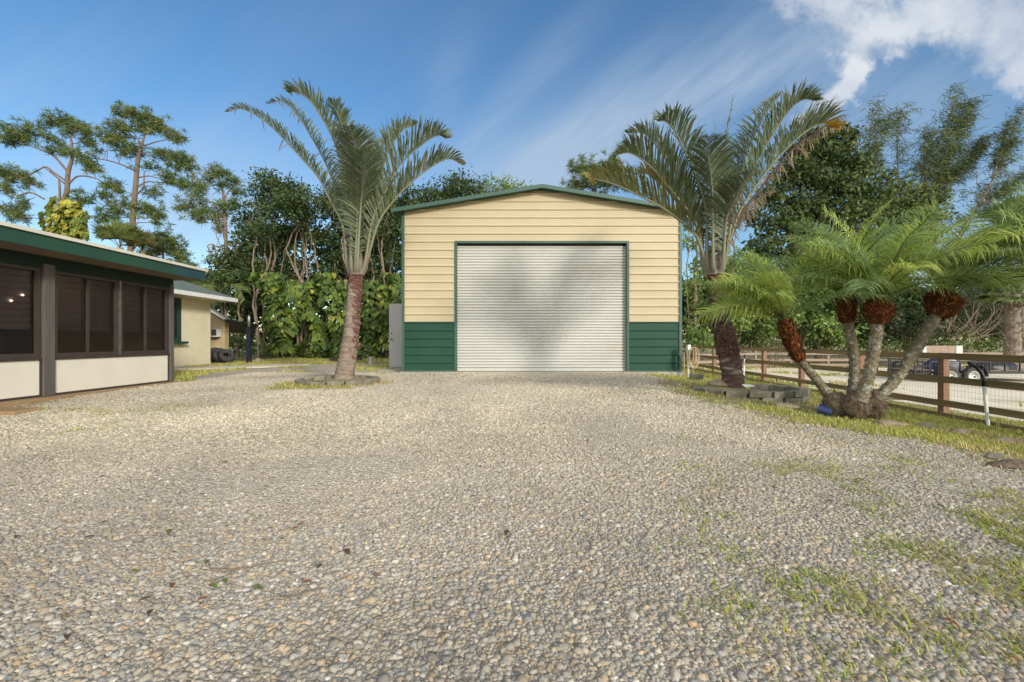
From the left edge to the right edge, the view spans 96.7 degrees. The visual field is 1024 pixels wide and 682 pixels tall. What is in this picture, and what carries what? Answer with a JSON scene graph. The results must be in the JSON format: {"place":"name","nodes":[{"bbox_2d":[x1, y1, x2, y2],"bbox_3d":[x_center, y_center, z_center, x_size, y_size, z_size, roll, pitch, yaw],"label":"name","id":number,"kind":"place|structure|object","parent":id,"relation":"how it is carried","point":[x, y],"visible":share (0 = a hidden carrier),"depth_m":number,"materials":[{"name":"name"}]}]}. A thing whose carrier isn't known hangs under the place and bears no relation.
{"place":"outdoors","nodes":[
{"label":"outdoors","id":0,"kind":"place"},
{"bbox_2d":[0,106,131,227],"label":"pine tree","id":1,"kind":"object","parent":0,"point":[21,207],"visible":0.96,"depth_m":34.86,"materials":[{"name":"green plant"}]},
{"bbox_2d":[37,195,89,240],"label":"climbing vine","id":2,"kind":"object","parent":1,"relation":"attached to","point":[74,215],"visible":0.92,"depth_m":30.47,"materials":[{"name":"yellow plant"}]},
{"bbox_2d":[76,99,208,251],"bbox_3d":[-27.997,-12.514,35.101,9.821,11.799,4.162,0,0,0],"label":"pine tree","id":3,"kind":"object","parent":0,"point":[112,137],"visible":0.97,"depth_m":34.83,"materials":[{"name":"green plant"}]},
{"bbox_2d":[134,225,206,266],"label":"pine tree","id":4,"kind":"object","parent":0,"point":[172,248],"visible":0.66,"depth_m":39.80,"materials":[{"name":"green plant"}]},
{"bbox_2d":[157,161,254,290],"bbox_3d":[-20.722,-7.377,30.907,6.610,9.935,2.899,0,0,8],"label":"pine tree","id":5,"kind":"object","parent":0,"point":[198,213],"visible":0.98,"depth_m":30.89,"materials":[{"name":"green plant"}]},
{"bbox_2d":[174,363,308,369],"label":"concrete path","id":6,"kind":"structure","parent":0,"point":[240,366],"depth_m":14.99,"materials":[{"name":"concrete"}]},
{"bbox_2d":[312,378,366,380],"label":"bed soil","id":7,"kind":"structure","parent":0,"point":[343,379],"depth_m":9.48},
{"bbox_2d":[225,74,465,378],"bbox_3d":[-3.597,-2.366,10.178,5.052,6.860,2.908,0,0,31],"label":"triangle palm","id":8,"kind":"object","parent":7,"relation":"on","point":[357,213],"visible":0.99,"depth_m":9.61,"materials":[{"name":"green plant"}]},
{"bbox_2d":[0,363,1023,681],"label":"gravel driveway","id":9,"kind":"structure","parent":0,"point":[380,473],"depth_m":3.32,"materials":[{"name":"gravel"}]},
{"bbox_2d":[0,407,41,415],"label":"stepping slab","id":10,"kind":"structure","parent":9,"relation":"on","point":[11,410],"depth_m":6.14,"materials":[{"name":"beige stone"}]},
{"bbox_2d":[17,401,255,438],"bbox_3d":[-5.858,0.974,5.877,4.066,0.170,2.341,0,0,0],"label":"grass patch","id":11,"kind":"object","parent":9,"relation":"on","point":[162,406],"visible":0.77,"depth_m":6.33,"materials":[{"name":"plant"}]},
{"bbox_2d":[245,376,397,390],"bbox_3d":[-3.674,0.791,9.104,2.588,0.181,2.178,0,0,0],"label":"grass patch","id":12,"kind":"object","parent":9,"relation":"on","point":[285,384],"visible":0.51,"depth_m":8.55,"materials":[{"name":"plant"}]},
{"bbox_2d":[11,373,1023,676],"bbox_3d":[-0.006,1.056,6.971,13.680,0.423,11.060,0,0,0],"label":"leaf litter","id":13,"kind":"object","parent":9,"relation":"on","point":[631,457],"visible":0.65,"depth_m":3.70,"materials":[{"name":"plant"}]},
{"bbox_2d":[619,427,1023,681],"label":"weeds","id":14,"kind":"object","parent":9,"relation":"on","point":[908,620],"visible":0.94,"depth_m":2.16,"materials":[{"name":"green plant"}]},
{"bbox_2d":[0,0,1023,341],"label":"sky","id":15,"kind":"structure","parent":0,"point":[523,88],"materials":[{"name":"blue"}]},
{"bbox_2d":[18,341,1023,481],"bbox_3d":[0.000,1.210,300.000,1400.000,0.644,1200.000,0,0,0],"label":"ground","id":16,"kind":"structure","parent":0,"point":[733,400],"depth_m":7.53,"materials":[{"name":"green plant"}]},
{"bbox_2d":[0,380,185,406],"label":"timber sill","id":17,"kind":"structure","parent":16,"relation":"on","point":[16,403],"depth_m":7.26,"materials":[{"name":"orange wood"}]},
{"bbox_2d":[0,221,237,401],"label":"house","id":18,"kind":"structure","parent":16,"relation":"on","point":[77,315],"depth_m":8.29,"materials":[{"name":"beige paint"}]},
{"bbox_2d":[0,301,3,353],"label":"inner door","id":19,"kind":"structure","parent":18,"relation":"in","point":[1,330],"depth_m":6.98,"materials":[{"name":"black"}]},
{"bbox_2d":[0,262,40,358],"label":"window","id":20,"kind":"structure","parent":18,"relation":"in","point":[16,315],"depth_m":6.99,"materials":[{"name":"brown metal"}]},
{"bbox_2d":[55,271,117,356],"bbox_3d":[-7.518,-0.468,8.018,0.115,1.464,1.215,0,0,0],"label":"window","id":21,"kind":"structure","parent":18,"relation":"in","point":[74,315],"depth_m":8.00,"materials":[{"name":"glass"}]},
{"bbox_2d":[121,281,168,354],"bbox_3d":[-7.518,-0.468,9.275,0.115,1.464,1.220,0,0,0],"label":"window","id":22,"kind":"structure","parent":18,"relation":"in","point":[149,315],"depth_m":9.27,"materials":[{"name":"glass"}]},
{"bbox_2d":[174,300,176,337],"bbox_3d":[-11.407,-0.740,14.425,0.066,1.260,2.050,0,0,0],"label":"house window pane","id":23,"kind":"structure","parent":18,"relation":"in","point":[175,302],"depth_m":15.38,"materials":[{"name":"black glass"}]},
{"bbox_2d":[174,297,180,340],"bbox_3d":[-11.415,-0.730,14.430,0.070,1.480,2.460,0,0,0],"label":"window frame","id":24,"kind":"structure","parent":18,"relation":"in","point":[178,300],"depth_m":15.53,"materials":[{"name":"green paint"}]},
{"bbox_2d":[91,218,154,250],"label":"fan palm","id":25,"kind":"object","parent":16,"relation":"on","point":[121,229],"visible":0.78,"depth_m":26.47,"materials":[{"name":"green plant"}]},
{"bbox_2d":[119,228,160,254],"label":"fan palm","id":26,"kind":"object","parent":16,"relation":"on","point":[147,237],"visible":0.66,"depth_m":27.65,"materials":[{"name":"green plant"}]},
{"bbox_2d":[186,281,250,308],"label":"areca palm","id":27,"kind":"object","parent":16,"relation":"on","point":[207,286],"visible":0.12,"depth_m":19.78,"materials":[{"name":"green plant"}]},
{"bbox_2d":[210,307,228,357],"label":"shed","id":28,"kind":"structure","parent":16,"relation":"on","point":[219,331],"depth_m":19.49,"materials":[{"name":"beige"}]},
{"bbox_2d":[211,348,228,362],"bbox_3d":[-12.129,0.592,18.900,0.200,0.600,0.600,-23,-11,28],"label":"tyre","id":29,"kind":"object","parent":16,"relation":"on","point":[214,353],"visible":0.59,"depth_m":18.73,"materials":[{"name":"rubber"}]},
{"bbox_2d":[218,349,234,362],"bbox_3d":[-11.765,0.618,18.750,0.600,0.600,0.200,0,-34,-50],"label":"tyre","id":30,"kind":"object","parent":16,"relation":"on","point":[222,352],"visible":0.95,"depth_m":18.67,"materials":[{"name":"rubber"}]},
{"bbox_2d":[188,215,267,356],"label":"hedge tree","id":31,"kind":"object","parent":16,"relation":"on","point":[226,272],"visible":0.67,"depth_m":25.05,"materials":[{"name":"green plant"}]},
{"bbox_2d":[224,319,258,357],"bbox_3d":[-12.957,0.005,21.687,1.256,1.889,6.236,0,0,-32],"label":"lean to","id":32,"kind":"object","parent":16,"relation":"on","point":[237,326],"visible":0.78,"depth_m":20.14,"materials":[{"name":"black metal"}]},
{"bbox_2d":[246,315,251,362],"bbox_3d":[-10.578,-0.051,18.295,0.150,2.003,0.150,0,0,0],"label":"lamp post","id":33,"kind":"object","parent":16,"relation":"on","point":[248,342],"visible":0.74,"depth_m":18.22,"materials":[{"name":"metal"}]},
{"bbox_2d":[244,330,280,358],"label":"shrub","id":34,"kind":"object","parent":16,"relation":"on","point":[264,347],"visible":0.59,"depth_m":22.81,"materials":[{"name":"green plant"}]},
{"bbox_2d":[225,166,312,357],"bbox_3d":[-12.939,-4.134,24.769,3.968,10.312,6.927,0,0,-43],"label":"hedge tree","id":35,"kind":"object","parent":16,"relation":"on","point":[253,229],"visible":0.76,"depth_m":24.35,"materials":[{"name":"green plant"}]},
{"bbox_2d":[248,272,306,356],"bbox_3d":[-11.583,-1.310,22.341,3.052,4.260,1.299,0,0,0],"label":"climbing vine","id":36,"kind":"object","parent":16,"relation":"on","point":[288,324],"visible":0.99,"depth_m":22.16,"materials":[{"name":"green plant"}]},
{"bbox_2d":[174,356,398,380],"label":"back grass","id":37,"kind":"structure","parent":16,"relation":"on","point":[183,375],"depth_m":16.01,"materials":[{"name":"plant"}]},
{"bbox_2d":[262,172,342,356],"bbox_3d":[-10.885,-4.072,23.988,4.009,10.202,5.678,0,0,-30],"label":"hedge tree","id":38,"kind":"object","parent":16,"relation":"on","point":[294,207],"visible":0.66,"depth_m":23.82,"materials":[{"name":"green plant"}]},
{"bbox_2d":[211,220,401,353],"bbox_3d":[-13.024,-3.600,30.978,15.116,10.160,7.315,0,0,0],"label":"wood","id":39,"kind":"object","parent":16,"relation":"on","point":[249,247],"visible":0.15,"depth_m":30.21,"materials":[{"name":"green plant"}]},
{"bbox_2d":[291,272,345,358],"bbox_3d":[-9.819,-1.208,22.634,3.055,4.550,1.190,0,0,0],"label":"climbing vine","id":40,"kind":"object","parent":16,"relation":"on","point":[316,331],"visible":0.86,"depth_m":22.47,"materials":[{"name":"green plant"}]},
{"bbox_2d":[253,338,388,358],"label":"undergrowth","id":41,"kind":"object","parent":16,"relation":"on","point":[293,356],"visible":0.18,"depth_m":23.28,"materials":[{"name":"green plant"}]},
{"bbox_2d":[307,184,375,340],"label":"hedge tree","id":42,"kind":"object","parent":16,"relation":"on","point":[331,255],"visible":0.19,"depth_m":24.47,"materials":[{"name":"green plant"}]},
{"bbox_2d":[320,280,363,357],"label":"climbing vine","id":43,"kind":"object","parent":16,"relation":"on","point":[338,317],"visible":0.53,"depth_m":22.61,"materials":[{"name":"green plant"}]},
{"bbox_2d":[357,272,401,358],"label":"climbing vine","id":44,"kind":"object","parent":16,"relation":"on","point":[380,336],"visible":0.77,"depth_m":22.17,"materials":[{"name":"green plant"}]},
{"bbox_2d":[359,179,409,357],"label":"hedge tree","id":45,"kind":"object","parent":16,"relation":"on","point":[392,220],"visible":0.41,"depth_m":23.57,"materials":[{"name":"green plant"}]},
{"bbox_2d":[392,173,464,274],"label":"hedge tree","id":46,"kind":"object","parent":16,"relation":"on","point":[419,199],"visible":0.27,"depth_m":24.99,"materials":[{"name":"green plant"}]},
{"bbox_2d":[429,168,490,199],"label":"hedge tree","id":47,"kind":"object","parent":16,"relation":"on","point":[461,183],"visible":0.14,"depth_m":25.68,"materials":[{"name":"green plant"}]},
{"bbox_2d":[470,172,531,194],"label":"hedge tree","id":48,"kind":"object","parent":16,"relation":"on","point":[506,187],"visible":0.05,"depth_m":24.58,"materials":[{"name":"green plant"}]},
{"bbox_2d":[389,184,683,375],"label":"garage","id":49,"kind":"structure","parent":16,"relation":"on","point":[539,278],"depth_m":12.92,"materials":[{"name":"beige metal"}]},
{"bbox_2d":[389,304,401,366],"bbox_3d":[-3.523,-0.180,14.533,0.815,2.030,0.125,0,0,0],"label":"side door","id":50,"kind":"structure","parent":49,"relation":"in","point":[395,310],"depth_m":14.55,"materials":[{"name":"grey paint"}]},
{"bbox_2d":[457,246,625,370],"bbox_3d":[0.845,-0.936,13.043,4.816,3.587,0.055,0,0,0],"label":"roller door","id":51,"kind":"structure","parent":49,"relation":"in","point":[520,308],"depth_m":13.02,"materials":[{"name":"white metal"}]},
{"bbox_2d":[560,150,639,194],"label":"pine tree","id":52,"kind":"object","parent":16,"relation":"on","point":[578,184],"visible":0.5,"depth_m":33.75,"materials":[{"name":"green plant"}]},
{"bbox_2d":[684,345,706,380],"bbox_3d":[4.917,0.598,11.920,0.420,0.994,1.361,0,0,0],"label":"hose stand","id":53,"kind":"object","parent":16,"relation":"on","point":[689,348],"visible":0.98,"depth_m":12.46,"materials":[{"name":"white paint"}]},
{"bbox_2d":[682,324,714,364],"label":"shrub","id":54,"kind":"object","parent":16,"relation":"on","point":[699,338],"visible":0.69,"depth_m":24.24,"materials":[{"name":"green plant"}]},
{"bbox_2d":[690,254,751,359],"bbox_3d":[12.885,-1.940,27.997,3.811,7.019,3.114,0,0,0],"label":"shrub","id":55,"kind":"object","parent":16,"relation":"on","point":[727,269],"visible":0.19,"depth_m":27.73,"materials":[{"name":"green plant"}]},
{"bbox_2d":[682,201,760,340],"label":"vine hung tree","id":56,"kind":"object","parent":16,"relation":"on","point":[695,306],"visible":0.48,"depth_m":25.91,"materials":[{"name":"green plant"}]},
{"bbox_2d":[701,385,759,393],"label":"bed soil","id":57,"kind":"structure","parent":16,"relation":"on","point":[728,388],"depth_m":8.23,"materials":[{"name":"soil"}]},
{"bbox_2d":[580,77,851,387],"bbox_3d":[3.875,-1.935,8.442,5.476,6.025,2.806,0,0,0],"label":"triangle palm","id":58,"kind":"object","parent":57,"relation":"on","point":[713,206],"visible":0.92,"depth_m":8.31,"materials":[{"name":"green plant"}]},
{"bbox_2d":[707,379,726,386],"bbox_3d":[3.883,0.793,8.553,0.430,0.143,0.320,0,0,0],"label":"rock","id":59,"kind":"object","parent":57,"relation":"on","point":[719,383],"visible":0.67,"depth_m":8.46,"materials":[{"name":"stone"}]},
{"bbox_2d":[703,281,772,363],"bbox_3d":[12.608,-1.027,25.781,4.522,5.181,3.318,0,0,-29],"label":"shrub","id":60,"kind":"object","parent":16,"relation":"on","point":[738,322],"visible":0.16,"depth_m":24.75,"materials":[{"name":"green plant"}]},
{"bbox_2d":[759,398,782,402],"bbox_3d":[4.316,0.997,7.600,0.342,0.105,0.150,-1,0,-1],"label":"edging block","id":61,"kind":"object","parent":16,"relation":"on","point":[773,399],"depth_m":7.53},
{"bbox_2d":[748,390,771,397],"bbox_3d":[4.136,0.892,7.615,0.339,0.105,0.150,1,0,9],"label":"edging block","id":62,"kind":"object","parent":61,"relation":"on","point":[760,394],"depth_m":7.55,"materials":[{"name":"concrete"}]},
{"bbox_2d":[770,391,792,397],"bbox_3d":[4.497,0.894,7.613,0.339,0.105,0.150,-1,0,-9],"label":"edging block","id":63,"kind":"object","parent":61,"relation":"on","point":[782,394],"depth_m":7.55,"materials":[{"name":"concrete"}]},
{"bbox_2d":[748,304,806,367],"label":"shrub","id":64,"kind":"object","parent":16,"relation":"on","point":[770,327],"visible":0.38,"depth_m":25.42,"materials":[{"name":"green plant"}]},
{"bbox_2d":[772,403,803,409],"bbox_3d":[4.150,0.975,6.848,0.441,0.088,0.285,0,0,21],"label":"rock","id":65,"kind":"object","parent":16,"relation":"on","point":[794,406],"visible":0.68,"depth_m":6.75,"materials":[{"name":"stone"}]},
{"bbox_2d":[772,279,834,362],"bbox_3d":[17.147,-1.403,27.203,3.584,5.957,4.810,0,0,42],"label":"shrub","id":66,"kind":"object","parent":16,"relation":"on","point":[818,293],"visible":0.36,"depth_m":26.30,"materials":[{"name":"green plant"}]},
{"bbox_2d":[798,396,809,403],"bbox_3d":[4.964,0.998,7.800,0.304,0.105,0.150,-1,1,-36],"label":"edging block","id":67,"kind":"object","parent":16,"relation":"on","point":[805,399],"depth_m":7.72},
{"bbox_2d":[788,390,806,396],"bbox_3d":[4.835,0.892,7.720,0.318,0.105,0.150,1,-1,-28],"label":"edging block","id":68,"kind":"object","parent":67,"relation":"on","point":[799,393],"depth_m":7.65,"materials":[{"name":"concrete"}]},
{"bbox_2d":[735,117,900,363],"bbox_3d":[19.385,-6.165,28.641,10.512,15.616,5.687,0,0,-14],"label":"broadleaf tree","id":69,"kind":"object","parent":16,"relation":"on","point":[824,166],"visible":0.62,"depth_m":28.40,"materials":[{"name":"green plant"}]},
{"bbox_2d":[816,404,832,415],"bbox_3d":[4.368,0.975,6.350,0.160,0.158,0.158,20,-15,44],"label":"flower pot","id":70,"kind":"object","parent":16,"relation":"on","point":[823,409],"visible":0.98,"depth_m":6.32,"materials":[{"name":"ceramic"}]},
{"bbox_2d":[797,309,868,363],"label":"shrub","id":71,"kind":"object","parent":16,"relation":"on","point":[833,334],"visible":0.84,"depth_m":26.49,"materials":[{"name":"green plant"}]},
{"bbox_2d":[800,282,865,362],"bbox_3d":[20.343,-1.594,29.433,3.912,6.359,4.662,0,0,43],"label":"shrub","id":72,"kind":"object","parent":16,"relation":"on","point":[830,306],"visible":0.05,"depth_m":28.88,"materials":[{"name":"green plant"}]},
{"bbox_2d":[682,275,1019,348],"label":"wood","id":73,"kind":"object","parent":16,"relation":"on","point":[748,334],"visible":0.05,"depth_m":42.51,"materials":[{"name":"green plant"}]},
{"bbox_2d":[855,93,904,230],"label":"casuarina","id":74,"kind":"object","parent":73,"relation":"on","point":[875,146],"visible":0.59,"depth_m":41.77,"materials":[{"name":"green plant"}]},
{"bbox_2d":[877,101,925,208],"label":"casuarina","id":75,"kind":"object","parent":73,"relation":"on","point":[896,146],"visible":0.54,"depth_m":42.79,"materials":[{"name":"green plant"}]},
{"bbox_2d":[888,79,999,272],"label":"casuarina","id":76,"kind":"object","parent":73,"relation":"on","point":[947,175],"visible":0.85,"depth_m":41.63,"materials":[{"name":"green plant"}]},
{"bbox_2d":[831,290,873,363],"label":"shrub","id":77,"kind":"object","parent":16,"relation":"on","point":[861,320],"visible":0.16,"depth_m":27.23,"materials":[{"name":"green plant"}]},
{"bbox_2d":[682,345,1023,431],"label":"board fence","id":78,"kind":"object","parent":16,"relation":"on","point":[944,380],"visible":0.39,"depth_m":7.88,"materials":[{"name":"brown wood"}]},
{"bbox_2d":[683,359,1023,406],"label":"paddock grass","id":79,"kind":"structure","parent":16,"relation":"on","point":[787,372],"depth_m":20.36,"materials":[{"name":"plant"}]},
{"bbox_2d":[687,332,1023,363],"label":"undergrowth","id":80,"kind":"object","parent":16,"relation":"on","point":[975,345],"visible":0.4,"depth_m":27.45,"materials":[{"name":"green plant"}]},
{"bbox_2d":[692,196,1023,419],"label":"date palm clump","id":81,"kind":"object","parent":16,"relation":"on","point":[886,275],"visible":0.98,"depth_m":6.22,"materials":[{"name":"green plant"}]},
{"bbox_2d":[693,350,1023,366],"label":"paddock fence","id":82,"kind":"object","parent":16,"relation":"on","point":[828,359],"visible":0.18,"depth_m":26.10,"materials":[{"name":"brown wood"}]},
{"bbox_2d":[857,302,915,363],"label":"shrub","id":83,"kind":"object","parent":16,"relation":"on","point":[888,330],"visible":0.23,"depth_m":27.65,"materials":[{"name":"green plant"}]},
{"bbox_2d":[872,420,907,426],"bbox_3d":[4.971,1.080,5.999,0.417,0.080,0.265,0,0,0],"label":"rock","id":84,"kind":"object","parent":16,"relation":"on","point":[889,422],"visible":0.66,"depth_m":5.92,"materials":[{"name":"stone"}]},
{"bbox_2d":[859,164,959,351],"bbox_3d":[26.698,-5.225,30.911,7.185,13.723,3.801,0,0,0],"label":"broadleaf tree","id":85,"kind":"object","parent":16,"relation":"on","point":[908,201],"visible":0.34,"depth_m":30.50,"materials":[{"name":"green plant"}]},
{"bbox_2d":[887,282,938,362],"bbox_3d":[25.064,-1.433,28.904,4.667,6.041,3.527,0,0,0],"label":"shrub","id":86,"kind":"object","parent":16,"relation":"on","point":[912,302],"visible":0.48,"depth_m":28.19,"materials":[{"name":"green plant"}]},
{"bbox_2d":[898,308,957,361],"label":"shrub","id":87,"kind":"object","parent":16,"relation":"on","point":[936,331],"visible":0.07,"depth_m":29.69,"materials":[{"name":"green plant"}]},
{"bbox_2d":[923,346,962,360],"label":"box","id":88,"kind":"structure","parent":16,"relation":"on","point":[943,349],"depth_m":24.40,"materials":[{"name":"cardboard"}]},
{"bbox_2d":[936,284,1002,351],"bbox_3d":[33.578,-1.595,33.303,8.849,6.366,5.111,0,0,0],"label":"thicket","id":89,"kind":"object","parent":16,"relation":"on","point":[980,309],"visible":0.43,"depth_m":32.67,"materials":[{"name":"green plant"}]},
{"bbox_2d":[937,291,1010,343],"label":"shrub","id":90,"kind":"object","parent":16,"relation":"on","point":[972,328],"visible":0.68,"depth_m":28.54,"materials":[{"name":"brown plant"}]},
{"bbox_2d":[967,361,989,425],"bbox_3d":[6.938,0.803,6.770,0.264,1.003,0.070,0,0,20],"label":"leaning pole","id":91,"kind":"object","parent":16,"relation":"on","point":[984,390],"visible":0.91,"depth_m":6.73,"materials":[{"name":"metal"}]},
{"bbox_2d":[935,180,1023,296],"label":"date palm","id":92,"kind":"object","parent":16,"relation":"on","point":[1012,252],"visible":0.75,"depth_m":5.38,"materials":[{"name":"green plant"}]},
{"bbox_2d":[984,452,1005,459],"bbox_3d":[4.668,1.113,4.398,0.164,0.058,0.138,0,0,37],"label":"rock","id":93,"kind":"object","parent":16,"relation":"on","point":[991,455],"visible":0.83,"depth_m":4.37,"materials":[{"name":"stone"}]},
{"bbox_2d":[967,265,1023,367],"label":"palm tree","id":94,"kind":"object","parent":16,"relation":"on","point":[1012,330],"visible":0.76,"depth_m":23.82,"materials":[{"name":"green plant"}]},
{"bbox_2d":[971,192,1023,294],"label":"fan palm","id":95,"kind":"object","parent":16,"relation":"on","point":[1007,202],"visible":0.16,"depth_m":32.51,"materials":[{"name":"green plant"}]},
{"bbox_2d":[985,459,1023,469],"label":"rock","id":96,"kind":"object","parent":16,"relation":"on","point":[1011,464],"visible":0.83,"depth_m":4.06,"materials":[{"name":"stone"}]},
{"bbox_2d":[987,200,1023,355],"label":"fan palm","id":97,"kind":"object","parent":16,"relation":"on","point":[1019,210],"visible":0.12,"depth_m":30.92,"materials":[{"name":"green plant"}]},
{"bbox_3d":[3.671,0.997,7.804,0.304,0.105,0.150,1,1,38],"label":"edging block","id":98,"kind":"object","parent":16,"relation":"on","visible":0},
{"bbox_2d":[706,388,725,395],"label":"edging block","id":99,"kind":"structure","parent":98,"relation":"on","point":[718,391],"depth_m":7.86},
{"bbox_3d":[3.960,1.004,7.654,0.331,0.105,0.150,0,2,18],"label":"edging block","id":100,"kind":"object","parent":16,"relation":"on","visible":0},
{"bbox_2d":[726,390,746,397],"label":"edging block","id":101,"kind":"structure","parent":100,"relation":"on","point":[736,393],"depth_m":7.65,"materials":[{"name":"concrete"}]},
{"bbox_2d":[628,368,908,404],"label":"lawn grass","id":102,"kind":"structure","parent":0,"point":[708,376],"depth_m":11.99,"materials":[{"name":"plant"}]},
{"bbox_2d":[742,368,1023,420],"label":"sand paddock","id":103,"kind":"structure","parent":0,"point":[966,393],"depth_m":13.44,"materials":[{"name":"sand"}]},
{"bbox_2d":[877,358,1023,378],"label":"utility trailer","id":104,"kind":"object","parent":103,"relation":"on","point":[968,372],"visible":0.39,"depth_m":16.62,"materials":[{"name":"black metal"}]},
{"bbox_2d":[924,359,937,368],"bbox_3d":[16.163,0.855,17.338,0.384,0.448,1.088,0,0,0],"label":"blue tarpaulin","id":105,"kind":"object","parent":104,"relation":"on","point":[934,365],"visible":0.35,"depth_m":17.33,"materials":[{"name":"plastic"}]},
{"bbox_2d":[966,362,1017,369],"bbox_3d":[18.206,0.899,17.322,1.736,0.361,1.018,0,0,0],"label":"black cover","id":106,"kind":"object","parent":104,"relation":"on","point":[997,366],"visible":0.43,"depth_m":16.92,"materials":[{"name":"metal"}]},
{"bbox_2d":[941,98,1023,245],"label":"casuarina","id":107,"kind":"object","parent":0,"point":[1000,155],"visible":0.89,"depth_m":39.90,"materials":[{"name":"green plant"}]},
{"bbox_3d":[5.173,1.006,8.565,0.150,0.105,0.273,2,-1,-29],"label":"edging block","id":108,"kind":"object","parent":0,"visible":0},
{"bbox_2d":[769,384,787,390],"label":"edging block","id":109,"kind":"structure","parent":108,"relation":"on","point":[773,387],"depth_m":8.63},
{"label":"edging block","id":110,"kind":"object","parent":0,"visible":0},
{"bbox_2d":[751,384,768,389],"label":"edging block","id":111,"kind":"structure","parent":110,"relation":"on","point":[761,387],"depth_m":8.81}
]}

